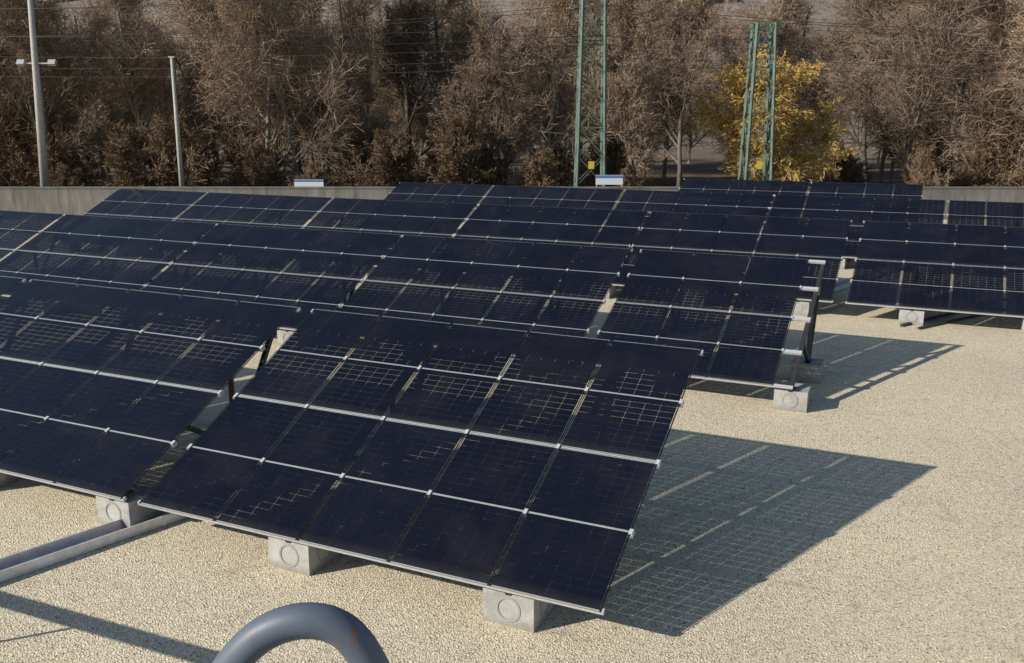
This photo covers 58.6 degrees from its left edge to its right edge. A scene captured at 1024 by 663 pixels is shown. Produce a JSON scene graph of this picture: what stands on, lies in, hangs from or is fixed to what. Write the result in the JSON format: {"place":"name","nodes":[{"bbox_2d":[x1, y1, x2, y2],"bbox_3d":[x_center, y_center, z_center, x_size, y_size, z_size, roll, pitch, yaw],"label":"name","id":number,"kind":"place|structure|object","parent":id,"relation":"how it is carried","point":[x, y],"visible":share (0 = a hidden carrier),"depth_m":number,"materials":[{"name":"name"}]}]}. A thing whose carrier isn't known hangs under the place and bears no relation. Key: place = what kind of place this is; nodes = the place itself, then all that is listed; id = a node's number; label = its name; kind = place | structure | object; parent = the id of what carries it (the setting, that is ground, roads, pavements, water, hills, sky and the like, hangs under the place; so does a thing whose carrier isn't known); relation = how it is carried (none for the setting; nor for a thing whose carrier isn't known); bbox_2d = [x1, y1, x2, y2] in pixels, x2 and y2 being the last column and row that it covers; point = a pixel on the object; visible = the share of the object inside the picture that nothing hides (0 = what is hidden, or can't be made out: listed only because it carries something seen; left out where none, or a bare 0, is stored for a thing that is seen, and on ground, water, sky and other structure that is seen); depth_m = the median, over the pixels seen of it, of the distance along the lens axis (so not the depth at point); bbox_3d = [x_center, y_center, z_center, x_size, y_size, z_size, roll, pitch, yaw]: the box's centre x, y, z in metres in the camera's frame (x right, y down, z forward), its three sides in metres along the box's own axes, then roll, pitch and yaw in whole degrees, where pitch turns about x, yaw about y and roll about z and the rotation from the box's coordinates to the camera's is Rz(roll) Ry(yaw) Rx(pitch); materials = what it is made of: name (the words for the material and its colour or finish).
{"place":"outdoors","nodes":[
{"label":"outdoors","id":0,"kind":"place"},
{"bbox_2d":[0,0,1023,662],"bbox_3d":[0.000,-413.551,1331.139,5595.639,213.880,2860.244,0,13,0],"label":"ground","id":1,"kind":"structure","parent":0,"point":[866,506],"depth_m":9.72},
{"bbox_2d":[0,19,25,133],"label":"tree","id":2,"kind":"object","parent":1,"relation":"on","point":[2,76],"visible":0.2,"depth_m":55.00,"materials":[{"name":"brown plant"}]},
{"bbox_2d":[0,276,26,296],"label":"solar panel","id":3,"kind":"object","parent":1,"relation":"on","point":[5,284],"visible":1,"depth_m":14.56,"materials":[{"name":"blue glass"}]},
{"bbox_2d":[0,132,36,186],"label":"bush","id":4,"kind":"object","parent":1,"relation":"on","point":[2,152],"visible":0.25,"depth_m":50.59,"materials":[{"name":"brown plant"}]},
{"bbox_2d":[0,210,64,291],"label":"solar panel","id":5,"kind":"object","parent":1,"relation":"on","point":[31,228],"visible":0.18,"depth_m":24.36,"materials":[{"name":"blue glass"}]},
{"bbox_2d":[16,0,56,186],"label":"light pole","id":6,"kind":"object","parent":1,"relation":"on","point":[42,157],"visible":0.81,"depth_m":42.51,"materials":[{"name":"metal"}]},
{"bbox_2d":[0,88,72,186],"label":"bush","id":7,"kind":"object","parent":1,"relation":"on","point":[9,125],"visible":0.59,"depth_m":50.04,"materials":[{"name":"brown plant"}]},
{"bbox_2d":[0,0,114,177],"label":"tree","id":8,"kind":"object","parent":1,"relation":"on","point":[15,20],"visible":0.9,"depth_m":48.79,"materials":[{"name":"brown plant"}]},
{"bbox_2d":[7,109,108,186],"bbox_3d":[-25.096,-9.526,50.910,4.655,5.974,7.081,5,14,19],"label":"bush","id":9,"kind":"object","parent":1,"relation":"on","point":[57,158],"visible":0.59,"depth_m":49.80,"materials":[{"name":"brown plant"}]},
{"bbox_2d":[38,161,83,186],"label":"bush","id":10,"kind":"object","parent":1,"relation":"on","point":[61,180],"visible":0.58,"depth_m":46.27,"materials":[{"name":"brown plant"}]},
{"bbox_2d":[0,0,132,150],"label":"tree","id":11,"kind":"object","parent":1,"relation":"on","point":[41,15],"visible":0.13,"depth_m":56.06,"materials":[{"name":"brown plant"}]},
{"bbox_2d":[0,0,182,186],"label":"tree","id":12,"kind":"object","parent":1,"relation":"on","point":[100,21],"visible":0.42,"depth_m":51.61,"materials":[{"name":"brown plant"}]},
{"bbox_2d":[61,8,122,180],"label":"tree","id":13,"kind":"object","parent":1,"relation":"on","point":[108,175],"visible":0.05,"depth_m":65.65,"materials":[{"name":"brown plant"}]},
{"bbox_2d":[0,214,216,323],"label":"solar panel","id":14,"kind":"object","parent":1,"relation":"on","point":[108,269],"visible":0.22,"depth_m":22.30,"materials":[{"name":"blue glass"}]},
{"bbox_2d":[58,189,206,254],"bbox_3d":[-13.252,-3.808,31.647,4.232,1.939,3.213,6,14,24],"label":"solar panel","id":15,"kind":"object","parent":1,"relation":"on","point":[158,205],"visible":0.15,"depth_m":32.06,"materials":[{"name":"blue glass"}]},
{"bbox_2d":[71,0,197,142],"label":"tree","id":16,"kind":"object","parent":1,"relation":"on","point":[122,67],"visible":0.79,"depth_m":49.81,"materials":[{"name":"brown plant"}]},
{"bbox_2d":[94,120,185,186],"bbox_3d":[-18.988,-8.238,45.952,4.129,4.791,4.347,7,15,29],"label":"bush","id":17,"kind":"object","parent":1,"relation":"on","point":[126,156],"visible":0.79,"depth_m":45.38,"materials":[{"name":"brown plant"}]},
{"bbox_2d":[0,279,300,527],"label":"solar panel","id":18,"kind":"object","parent":1,"relation":"on","point":[100,427],"visible":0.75,"depth_m":11.80,"materials":[{"name":"black glass"}]},
{"bbox_2d":[97,0,234,142],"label":"tree","id":19,"kind":"object","parent":1,"relation":"on","point":[200,8],"visible":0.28,"depth_m":58.81,"materials":[{"name":"brown plant"}]},
{"bbox_2d":[128,109,221,186],"bbox_3d":[-17.041,-8.336,45.920,7.467,5.662,3.915,11,17,39],"label":"bush","id":20,"kind":"object","parent":1,"relation":"on","point":[163,140],"visible":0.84,"depth_m":45.48,"materials":[{"name":"brown plant"}]},
{"bbox_2d":[168,56,184,186],"bbox_3d":[-15.738,-9.181,43.038,0.300,7.266,0.260,0,13,0],"label":"concrete pole","id":21,"kind":"object","parent":1,"relation":"on","point":[179,158],"visible":0.76,"depth_m":42.89,"materials":[{"name":"grey"}]},
{"bbox_2d":[111,0,276,185],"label":"tree","id":22,"kind":"object","parent":1,"relation":"on","point":[182,89],"visible":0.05,"depth_m":61.52,"materials":[{"name":"brown plant"}]},
{"bbox_2d":[165,111,228,186],"bbox_3d":[-18.213,-9.677,51.187,4.623,5.302,4.391,-7,15,-26],"label":"bush","id":23,"kind":"object","parent":1,"relation":"on","point":[204,148],"visible":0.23,"depth_m":51.12,"materials":[{"name":"brown plant"}]},
{"bbox_2d":[167,0,307,150],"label":"tree","id":24,"kind":"object","parent":1,"relation":"on","point":[205,109],"visible":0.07,"depth_m":55.62,"materials":[{"name":"brown plant"}]},
{"bbox_2d":[145,192,332,263],"bbox_3d":[-8.895,-3.347,29.654,5.280,1.939,3.213,6,14,24],"label":"solar panel","id":25,"kind":"object","parent":1,"relation":"on","point":[229,207],"visible":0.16,"depth_m":30.04,"materials":[{"name":"blue glass"}]},
{"bbox_2d":[220,138,280,186],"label":"bush","id":26,"kind":"object","parent":1,"relation":"on","point":[256,160],"visible":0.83,"depth_m":49.21,"materials":[{"name":"brown plant"}]},
{"bbox_2d":[168,0,343,186],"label":"tree","id":27,"kind":"object","parent":1,"relation":"on","point":[291,116],"visible":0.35,"depth_m":50.12,"materials":[{"name":"brown plant"}]},
{"bbox_2d":[215,116,297,186],"bbox_3d":[-14.991,-9.662,51.734,4.390,4.996,4.380,7,15,29],"label":"bush","id":28,"kind":"object","parent":1,"relation":"on","point":[232,147],"visible":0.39,"depth_m":51.37,"materials":[{"name":"brown plant"}]},
{"bbox_2d":[125,223,402,346],"bbox_3d":[-5.480,-1.128,20.074,5.280,1.939,3.213,6,14,24],"label":"solar panel","id":29,"kind":"object","parent":1,"relation":"on","point":[261,251],"visible":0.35,"depth_m":20.08,"materials":[{"name":"blue glass"}]},
{"bbox_2d":[208,0,335,178],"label":"tree","id":30,"kind":"object","parent":1,"relation":"on","point":[312,12],"visible":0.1,"depth_m":54.96,"materials":[{"name":"brown plant"}]},
{"bbox_2d":[186,0,374,177],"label":"tree","id":31,"kind":"object","parent":1,"relation":"on","point":[255,10],"visible":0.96,"depth_m":47.84,"materials":[{"name":"brown plant"}]},
{"bbox_2d":[212,602,389,662],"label":"pipe","id":32,"kind":"structure","parent":1,"relation":"on","point":[349,637],"depth_m":1.09,"materials":[{"name":"metal"}]},
{"bbox_2d":[294,179,323,186],"bbox_3d":[-9.505,-6.289,42.908,1.368,1.692,0.069,0,13,0],"label":"sign","id":33,"kind":"object","parent":1,"relation":"on","point":[308,182],"visible":0.68,"depth_m":42.73,"materials":[{"name":"white"}]},
{"bbox_2d":[286,158,332,186],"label":"bush","id":34,"kind":"object","parent":1,"relation":"on","point":[314,171],"visible":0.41,"depth_m":45.91,"materials":[{"name":"brown plant"}]},
{"bbox_2d":[309,33,348,181],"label":"tree","id":35,"kind":"object","parent":1,"relation":"on","point":[328,171],"visible":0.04,"depth_m":65.28,"materials":[{"name":"brown plant"}]},
{"bbox_2d":[294,0,393,167],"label":"tree","id":36,"kind":"object","parent":1,"relation":"on","point":[357,15],"visible":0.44,"depth_m":52.38,"materials":[{"name":"brown plant"}]},
{"bbox_2d":[321,119,389,186],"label":"bush","id":37,"kind":"object","parent":1,"relation":"on","point":[358,143],"visible":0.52,"depth_m":49.69,"materials":[{"name":"brown plant"}]},
{"bbox_2d":[324,13,406,162],"bbox_3d":[-8.726,-12.635,51.714,3.948,10.554,5.442,-10,16,-37],"label":"tree","id":38,"kind":"object","parent":1,"relation":"on","point":[379,123],"visible":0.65,"depth_m":51.21,"materials":[{"name":"brown plant"}]},
{"bbox_2d":[329,0,402,128],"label":"tree","id":39,"kind":"object","parent":1,"relation":"on","point":[378,85],"visible":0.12,"depth_m":72.42,"materials":[{"name":"brown plant"}]},
{"bbox_2d":[276,198,478,283],"bbox_3d":[-3.873,-2.815,27.357,5.735,1.939,3.213,6,14,24],"label":"solar panel","id":40,"kind":"object","parent":1,"relation":"on","point":[341,210],"visible":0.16,"depth_m":27.82,"materials":[{"name":"blue glass"}]},
{"bbox_2d":[341,125,438,186],"bbox_3d":[-6.145,-8.014,46.113,5.494,4.845,3.791,-4,14,-17],"label":"bush","id":41,"kind":"object","parent":1,"relation":"on","point":[389,162],"visible":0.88,"depth_m":45.82,"materials":[{"name":"brown plant"}]},
{"bbox_2d":[375,54,433,156],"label":"tree","id":42,"kind":"object","parent":1,"relation":"on","point":[414,126],"visible":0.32,"depth_m":70.80,"materials":[{"name":"brown plant"}]},
{"bbox_2d":[356,0,477,181],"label":"tree","id":43,"kind":"object","parent":1,"relation":"on","point":[413,7],"visible":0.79,"depth_m":55.72,"materials":[{"name":"brown plant"}]},
{"bbox_2d":[137,309,702,632],"bbox_3d":[-0.952,1.209,9.985,5.280,1.939,3.213,6,14,24],"label":"solar panel","id":44,"kind":"object","parent":1,"relation":"on","point":[519,594],"visible":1,"depth_m":9.57,"materials":[{"name":"black glass"}]},
{"bbox_2d":[360,182,492,233],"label":"solar panel","id":45,"kind":"object","parent":1,"relation":"on","point":[401,192],"visible":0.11,"depth_m":35.70,"materials":[{"name":"blue glass"}]},
{"bbox_2d":[418,149,453,186],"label":"bush","id":46,"kind":"object","parent":1,"relation":"on","point":[431,156],"visible":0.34,"depth_m":50.67,"materials":[{"name":"brown plant"}]},
{"bbox_2d":[376,0,522,170],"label":"tree","id":47,"kind":"object","parent":1,"relation":"on","point":[457,35],"visible":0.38,"depth_m":58.04,"materials":[{"name":"brown plant"}]},
{"bbox_2d":[0,265,901,582],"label":"pipe","id":48,"kind":"object","parent":1,"relation":"on","point":[20,563],"visible":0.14,"depth_m":9.65,"materials":[{"name":"metal"}]},
{"bbox_2d":[412,107,507,186],"bbox_3d":[-2.403,-8.549,46.768,4.112,5.836,7.314,5,14,19],"label":"bush","id":49,"kind":"object","parent":1,"relation":"on","point":[458,147],"visible":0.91,"depth_m":45.52,"materials":[{"name":"brown plant"}]},
{"bbox_2d":[322,235,632,375],"bbox_3d":[-0.683,-0.620,17.879,5.280,1.939,3.213,6,14,24],"label":"solar panel","id":50,"kind":"object","parent":1,"relation":"on","point":[422,290],"visible":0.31,"depth_m":17.91,"materials":[{"name":"blue glass"}]},
{"bbox_2d":[426,1,539,170],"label":"tree","id":51,"kind":"object","parent":1,"relation":"on","point":[484,34],"visible":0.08,"depth_m":78.70,"materials":[{"name":"brown plant"}]},
{"bbox_2d":[424,0,551,174],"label":"tree","id":52,"kind":"object","parent":1,"relation":"on","point":[510,118],"visible":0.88,"depth_m":46.89,"materials":[{"name":"brown plant"}]},
{"bbox_2d":[466,144,513,185],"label":"bush","id":53,"kind":"object","parent":1,"relation":"on","point":[501,163],"visible":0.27,"depth_m":47.56,"materials":[{"name":"brown plant"}]},
{"bbox_2d":[466,21,533,185],"bbox_3d":[-0.696,-15.079,61.171,5.671,11.071,4.841,8,15,31],"label":"tree","id":54,"kind":"object","parent":1,"relation":"on","point":[519,154],"visible":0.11,"depth_m":60.23,"materials":[{"name":"brown plant"}]},
{"bbox_2d":[0,22,1023,185],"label":"transmission tower","id":55,"kind":"structure","parent":1,"relation":"on","point":[751,67],"depth_m":43.33,"materials":[{"name":"metal"}]},
{"bbox_2d":[0,0,1023,186],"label":"transmission tower","id":56,"kind":"structure","parent":1,"relation":"on","point":[602,73],"depth_m":42.91,"materials":[{"name":"metal"}]},
{"bbox_2d":[502,146,560,186],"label":"bush","id":57,"kind":"object","parent":1,"relation":"on","point":[540,171],"visible":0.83,"depth_m":46.09,"materials":[{"name":"brown plant"}]},
{"bbox_2d":[425,204,648,298],"bbox_3d":[0.688,-2.332,25.270,5.387,1.939,3.213,6,14,24],"label":"solar panel array","id":58,"kind":"object","parent":1,"relation":"on","point":[629,226],"visible":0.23,"depth_m":25.61,"materials":[{"name":"blue glass"}]},
{"bbox_2d":[455,185,623,241],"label":"solar panel","id":59,"kind":"object","parent":1,"relation":"on","point":[574,199],"visible":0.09,"depth_m":33.69,"materials":[{"name":"blue glass"}]},
{"bbox_2d":[461,0,626,168],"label":"tree","id":60,"kind":"object","parent":1,"relation":"on","point":[529,77],"visible":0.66,"depth_m":47.95,"materials":[{"name":"brown plant"}]},
{"bbox_2d":[511,8,590,153],"bbox_3d":[2.707,-16.802,63.306,7.345,13.565,5.236,-19,23,-55],"label":"tree","id":61,"kind":"object","parent":1,"relation":"on","point":[546,124],"visible":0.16,"depth_m":63.20,"materials":[{"name":"brown plant"}]},
{"bbox_2d":[539,138,586,186],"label":"bush","id":62,"kind":"object","parent":1,"relation":"on","point":[558,152],"visible":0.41,"depth_m":51.99,"materials":[{"name":"brown plant"}]},
{"bbox_2d":[513,0,695,185],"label":"tree","id":63,"kind":"object","parent":1,"relation":"on","point":[597,9],"visible":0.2,"depth_m":58.36,"materials":[{"name":"brown plant"}]},
{"bbox_2d":[564,116,645,186],"bbox_3d":[4.935,-9.601,51.741,3.568,5.531,6.818,12,18,42],"label":"bush","id":64,"kind":"object","parent":1,"relation":"on","point":[612,154],"visible":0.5,"depth_m":51.67,"materials":[{"name":"brown plant"}]},
{"bbox_2d":[596,175,622,186],"bbox_3d":[4.549,-6.389,42.885,1.269,1.897,0.069,0,13,0],"label":"sign","id":65,"kind":"object","parent":1,"relation":"on","point":[609,179],"visible":0.68,"depth_m":42.70,"materials":[{"name":"white"}]},
{"bbox_2d":[566,0,676,175],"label":"tree","id":66,"kind":"object","parent":1,"relation":"on","point":[642,151],"visible":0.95,"depth_m":46.21,"materials":[{"name":"brown plant"}]},
{"bbox_2d":[585,2,677,186],"bbox_3d":[7.698,-17.792,61.222,6.720,16.435,6.771,0,13,2],"label":"tree","id":67,"kind":"object","parent":1,"relation":"on","point":[622,73],"visible":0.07,"depth_m":59.95,"materials":[{"name":"brown plant"}]},
{"bbox_2d":[615,161,654,186],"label":"bush","id":68,"kind":"object","parent":1,"relation":"on","point":[631,176],"visible":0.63,"depth_m":46.07,"materials":[{"name":"brown plant"}]},
{"bbox_2d":[585,0,739,186],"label":"tree","id":69,"kind":"object","parent":1,"relation":"on","point":[697,24],"visible":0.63,"depth_m":56.09,"materials":[{"name":"brown plant"}]},
{"bbox_2d":[596,190,775,261],"bbox_3d":[5.979,-3.628,30.868,5.607,1.939,3.213,6,14,24],"label":"solar panel","id":70,"kind":"object","parent":1,"relation":"on","point":[632,201],"visible":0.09,"depth_m":31.46,"materials":[{"name":"blue glass"}]},
{"bbox_2d":[634,0,741,179],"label":"tree","id":71,"kind":"object","parent":1,"relation":"on","point":[688,116],"visible":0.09,"depth_m":66.77,"materials":[{"name":"brown plant"}]},
{"bbox_2d":[674,55,715,163],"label":"tree","id":72,"kind":"object","parent":1,"relation":"on","point":[703,136],"visible":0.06,"depth_m":93.71,"materials":[{"name":"brown plant"}]},
{"bbox_2d":[582,249,825,412],"bbox_3d":[3.518,-0.175,15.958,3.682,1.939,3.213,6,14,24],"label":"solar panel","id":73,"kind":"object","parent":1,"relation":"on","point":[792,395],"visible":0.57,"depth_m":15.87,"materials":[{"name":"black glass"}]},
{"bbox_2d":[692,0,744,170],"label":"tree","id":74,"kind":"object","parent":1,"relation":"on","point":[717,139],"visible":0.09,"depth_m":78.39,"materials":[{"name":"brown plant"}]},
{"bbox_2d":[611,211,851,315],"bbox_3d":[5.552,-1.816,23.046,5.280,1.939,3.213,6,14,24],"label":"solar panel array","id":75,"kind":"object","parent":1,"relation":"on","point":[719,233],"visible":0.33,"depth_m":23.27,"materials":[{"name":"blue glass"}]},
{"bbox_2d":[671,178,809,231],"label":"solar panel","id":76,"kind":"object","parent":1,"relation":"on","point":[771,187],"visible":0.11,"depth_m":38.06,"materials":[{"name":"blue glass"}]},
{"bbox_2d":[687,0,809,179],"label":"tree","id":77,"kind":"object","parent":1,"relation":"on","point":[745,33],"visible":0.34,"depth_m":64.54,"materials":[{"name":"brown plant"}]},
{"bbox_2d":[717,0,807,166],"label":"tree","id":78,"kind":"object","parent":1,"relation":"on","point":[788,37],"visible":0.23,"depth_m":59.54,"materials":[{"name":"brown plant"}]},
{"bbox_2d":[685,44,861,186],"bbox_3d":[13.854,-10.611,48.130,9.047,8.439,8.158,-5,14,-22],"label":"willow tree","id":79,"kind":"object","parent":1,"relation":"on","point":[806,159],"visible":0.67,"depth_m":46.98,"materials":[{"name":"yellow plant"}]},
{"bbox_2d":[714,0,845,165],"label":"tree","id":80,"kind":"object","parent":1,"relation":"on","point":[802,33],"visible":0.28,"depth_m":71.69,"materials":[{"name":"brown plant"}]},
{"bbox_2d":[798,33,856,167],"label":"tree","id":81,"kind":"object","parent":1,"relation":"on","point":[817,94],"visible":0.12,"depth_m":73.01,"materials":[{"name":"brown plant"}]},
{"bbox_2d":[825,144,877,185],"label":"bush","id":82,"kind":"object","parent":1,"relation":"on","point":[849,172],"visible":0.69,"depth_m":51.25,"materials":[{"name":"green plant"}]},
{"bbox_2d":[760,194,945,274],"bbox_3d":[10.646,-3.134,28.733,5.280,1.939,3.213,6,14,24],"label":"solar panel array","id":83,"kind":"object","parent":1,"relation":"on","point":[928,211],"visible":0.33,"depth_m":29.12,"materials":[{"name":"blue glass"}]},
{"bbox_2d":[797,182,923,230],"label":"solar panel","id":84,"kind":"object","parent":1,"relation":"on","point":[879,190],"visible":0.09,"depth_m":36.10,"materials":[{"name":"blue glass"}]},
{"bbox_2d":[787,0,954,186],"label":"tree","id":85,"kind":"object","parent":1,"relation":"on","point":[845,41],"visible":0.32,"depth_m":56.94,"materials":[{"name":"brown plant"}]},
{"bbox_2d":[852,0,940,182],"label":"tree","id":86,"kind":"object","parent":1,"relation":"on","point":[881,173],"visible":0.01,"depth_m":64.71,"materials":[{"name":"brown plant"}]},
{"bbox_2d":[866,22,946,182],"bbox_3d":[27.060,-17.101,63.894,6.418,13.757,5.806,-6,12,-20],"label":"tree","id":87,"kind":"object","parent":1,"relation":"on","point":[892,175],"visible":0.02,"depth_m":64.14,"materials":[{"name":"brown plant"}]},
{"bbox_2d":[802,0,1022,183],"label":"tree","id":88,"kind":"object","parent":1,"relation":"on","point":[911,92],"visible":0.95,"depth_m":48.27,"materials":[{"name":"brown plant"}]},
{"bbox_2d":[876,62,949,169],"bbox_3d":[27.689,-15.483,63.114,4.673,10.978,5.597,-7,15,-28],"label":"tree","id":89,"kind":"object","parent":1,"relation":"on","point":[891,156],"visible":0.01,"depth_m":63.49,"materials":[{"name":"brown plant"}]},
{"bbox_2d":[890,122,959,186],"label":"bush","id":90,"kind":"object","parent":1,"relation":"on","point":[939,150],"visible":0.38,"depth_m":51.72,"materials":[{"name":"brown plant"}]},
{"bbox_2d":[896,143,958,186],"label":"bush","id":91,"kind":"object","parent":1,"relation":"on","point":[922,163],"visible":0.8,"depth_m":46.57,"materials":[{"name":"brown plant"}]},
{"bbox_2d":[845,220,1023,333],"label":"solar panel array","id":92,"kind":"object","parent":1,"relation":"on","point":[913,305],"visible":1,"depth_m":20.86,"materials":[{"name":"blue glass"}]},
{"bbox_2d":[864,0,1020,186],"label":"tree","id":93,"kind":"object","parent":1,"relation":"on","point":[960,55],"visible":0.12,"depth_m":56.02,"materials":[{"name":"brown plant"}]},
{"bbox_2d":[900,296,1019,328],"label":"spare rails","id":94,"kind":"object","parent":1,"relation":"on","point":[937,316],"visible":0.61,"depth_m":20.52,"materials":[{"name":"grey"}]},
{"bbox_2d":[900,0,1022,184],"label":"tree","id":95,"kind":"object","parent":1,"relation":"on","point":[992,100],"visible":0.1,"depth_m":54.30,"materials":[{"name":"brown plant"}]},
{"bbox_2d":[915,0,1023,175],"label":"tree","id":96,"kind":"object","parent":1,"relation":"on","point":[1005,15],"visible":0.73,"depth_m":48.73,"materials":[{"name":"brown plant"}]},
{"bbox_2d":[939,149,999,186],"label":"bush","id":97,"kind":"object","parent":1,"relation":"on","point":[966,174],"visible":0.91,"depth_m":47.84,"materials":[{"name":"brown plant"}]},
{"bbox_2d":[934,33,1019,177],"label":"tree","id":98,"kind":"object","parent":1,"relation":"on","point":[961,140],"visible":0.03,"depth_m":65.50,"materials":[{"name":"brown plant"}]},
{"bbox_2d":[943,110,1023,186],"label":"bush","id":99,"kind":"object","parent":1,"relation":"on","point":[1002,167],"visible":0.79,"depth_m":47.94,"materials":[{"name":"brown plant"}]},
{"bbox_2d":[943,200,1023,279],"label":"solar panel","id":100,"kind":"object","parent":1,"relation":"on","point":[1002,215],"visible":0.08,"depth_m":27.80,"materials":[{"name":"blue glass"}]},
{"bbox_2d":[960,0,1023,185],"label":"tree","id":101,"kind":"object","parent":1,"relation":"on","point":[1021,97],"visible":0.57,"depth_m":48.88,"materials":[{"name":"brown plant"}]},
{"bbox_2d":[0,187,1023,219],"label":"parapet wall","id":102,"kind":"structure","parent":0,"point":[72,200],"depth_m":41.17,"materials":[{"name":"concrete"}]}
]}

